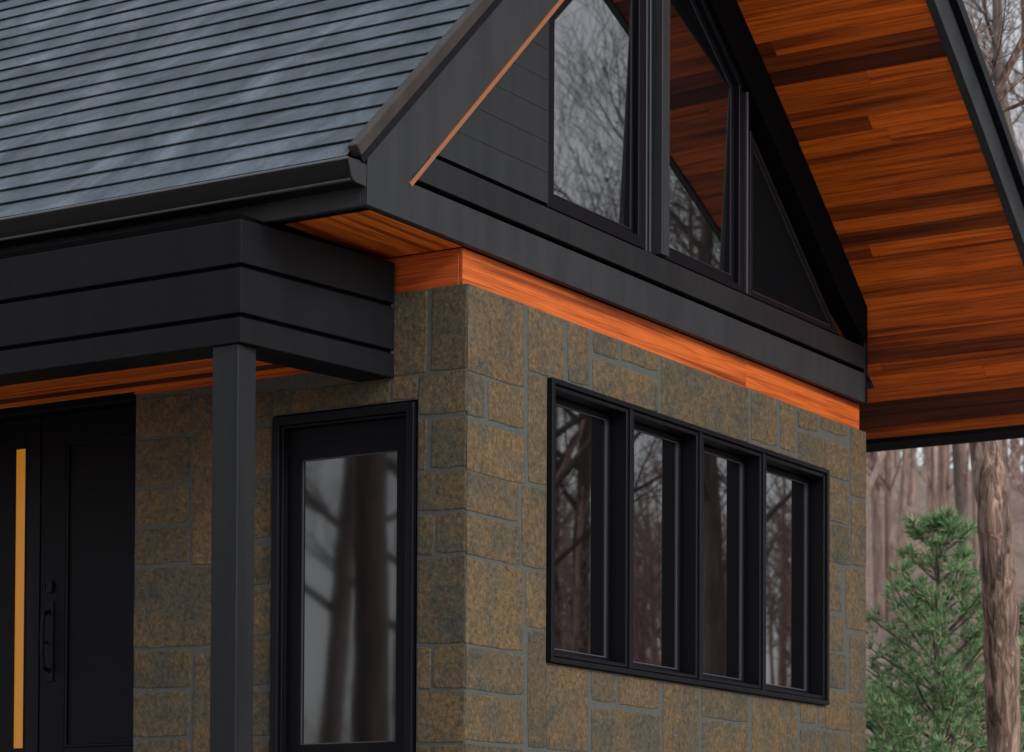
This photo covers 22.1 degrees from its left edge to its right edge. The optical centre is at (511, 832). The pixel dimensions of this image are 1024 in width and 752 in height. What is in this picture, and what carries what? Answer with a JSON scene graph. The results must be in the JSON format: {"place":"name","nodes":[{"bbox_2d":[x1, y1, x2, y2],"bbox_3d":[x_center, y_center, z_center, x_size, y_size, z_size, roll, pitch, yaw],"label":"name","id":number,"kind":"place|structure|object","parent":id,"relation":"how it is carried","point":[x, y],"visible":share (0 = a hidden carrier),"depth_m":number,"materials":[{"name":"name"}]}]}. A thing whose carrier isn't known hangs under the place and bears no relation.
{"place":"outdoors","nodes":[
{"label":"outdoors","id":0,"kind":"place"},
{"bbox_2d":[866,461,1023,751],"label":"ground","id":1,"kind":"structure","parent":0,"point":[1017,509],"depth_m":58.01,"materials":[{"name":"brown plant"}]},
{"bbox_2d":[0,0,1023,751],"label":"house","id":2,"kind":"structure","parent":1,"relation":"on","point":[472,374],"depth_m":12.36,"materials":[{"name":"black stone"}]},
{"bbox_2d":[39,405,135,751],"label":"door","id":3,"kind":"structure","parent":2,"relation":"in","point":[89,457],"depth_m":12.91,"materials":[{"name":"black metal"}]},
{"bbox_2d":[270,402,417,751],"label":"window","id":4,"kind":"structure","parent":2,"relation":"in","point":[344,500],"depth_m":11.79,"materials":[{"name":"black glass"}]},
{"bbox_2d":[510,0,644,248],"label":"window","id":5,"kind":"structure","parent":2,"relation":"in","point":[596,48],"depth_m":12.59,"materials":[{"name":"glass"}]},
{"bbox_2d":[546,377,829,704],"bbox_3d":[0.891,-1.391,13.264,0.180,1.301,2.969,-1,-2,32],"label":"window","id":6,"kind":"structure","parent":2,"relation":"in","point":[678,551],"depth_m":13.18,"materials":[{"name":"black glass"}]},
{"bbox_2d":[663,0,742,291],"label":"window","id":7,"kind":"structure","parent":2,"relation":"in","point":[705,183],"depth_m":13.49,"materials":[{"name":"glass"}]},
{"bbox_2d":[748,131,838,335],"bbox_3d":[1.521,-3.243,14.275,0.058,0.876,1.111,-1,-2,32],"label":"window","id":8,"kind":"structure","parent":2,"relation":"in","point":[780,275],"depth_m":14.07,"materials":[{"name":"black glass"}]},
{"bbox_2d":[866,677,931,751],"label":"young pine","id":9,"kind":"object","parent":1,"relation":"on","point":[870,728],"visible":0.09,"depth_m":23.70,"materials":[{"name":"green plant"}]},
{"bbox_2d":[890,448,916,631],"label":"bare tree","id":10,"kind":"object","parent":1,"relation":"on","point":[907,456],"depth_m":51.54,"materials":[{"name":"brown plant"}]},
{"bbox_2d":[866,502,1023,751],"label":"young pine","id":11,"kind":"object","parent":1,"relation":"on","point":[943,525],"visible":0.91,"depth_m":20.11,"materials":[{"name":"green plant"}]},
{"bbox_2d":[866,438,1023,654],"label":"wood","id":12,"kind":"object","parent":1,"relation":"on","point":[940,485],"visible":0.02,"depth_m":52.23,"materials":[{"name":"brown plant"}]},
{"bbox_2d":[866,0,1023,501],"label":"bare tree","id":13,"kind":"object","parent":1,"relation":"on","point":[874,473],"depth_m":33.53,"materials":[{"name":"brown plant"}]},
{"bbox_2d":[926,17,1023,514],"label":"bare tree","id":14,"kind":"object","parent":1,"relation":"on","point":[928,461],"depth_m":60.46,"materials":[{"name":"brown plant"}]},
{"bbox_2d":[952,3,1023,741],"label":"bare tree","id":15,"kind":"object","parent":1,"relation":"on","point":[957,477],"visible":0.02,"depth_m":43.59,"materials":[{"name":"brown plant"}]},
{"bbox_2d":[963,0,1023,169],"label":"curved tree","id":16,"kind":"object","parent":1,"relation":"on","point":[996,12],"visible":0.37,"depth_m":26.74,"materials":[{"name":"grey plant"}]},
{"bbox_2d":[964,0,1023,160],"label":"bare tree","id":17,"kind":"object","parent":1,"relation":"on","point":[1013,41],"visible":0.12,"depth_m":39.57,"materials":[{"name":"brown plant"}]},
{"bbox_2d":[964,0,1023,111],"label":"bare tree","id":18,"kind":"object","parent":1,"relation":"on","point":[1022,11],"visible":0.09,"depth_m":44.26,"materials":[{"name":"brown plant"}]},
{"bbox_2d":[965,0,1023,158],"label":"bare tree","id":19,"kind":"object","parent":1,"relation":"on","point":[977,12],"visible":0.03,"depth_m":37.55,"materials":[{"name":"brown plant"}]},
{"bbox_2d":[966,0,1023,156],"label":"bare tree","id":20,"kind":"object","parent":1,"relation":"on","point":[1016,94],"visible":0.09,"depth_m":34.82,"materials":[{"name":"brown plant"}]},
{"bbox_2d":[967,0,1023,751],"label":"leaning tree","id":21,"kind":"object","parent":1,"relation":"on","point":[1001,654],"visible":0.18,"depth_m":17.62,"materials":[{"name":"brown plant"}]},
{"bbox_2d":[978,5,1023,141],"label":"bare tree","id":22,"kind":"object","parent":1,"relation":"on","point":[1014,69],"depth_m":41.47,"materials":[{"name":"brown plant"}]},
{"bbox_2d":[1003,134,1023,486],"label":"bare tree","id":23,"kind":"object","parent":1,"relation":"on","point":[1004,442],"visible":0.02,"depth_m":34.47,"materials":[{"name":"brown plant"}]},
{"bbox_2d":[1018,597,1023,751],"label":"young pine","id":24,"kind":"object","parent":1,"relation":"on","point":[1021,618],"visible":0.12,"depth_m":21.13,"materials":[{"name":"green plant"}]},
{"bbox_2d":[879,0,1023,474],"label":"sky","id":25,"kind":"structure","parent":0,"point":[919,450],"materials":[{"name":"white"}]}
]}

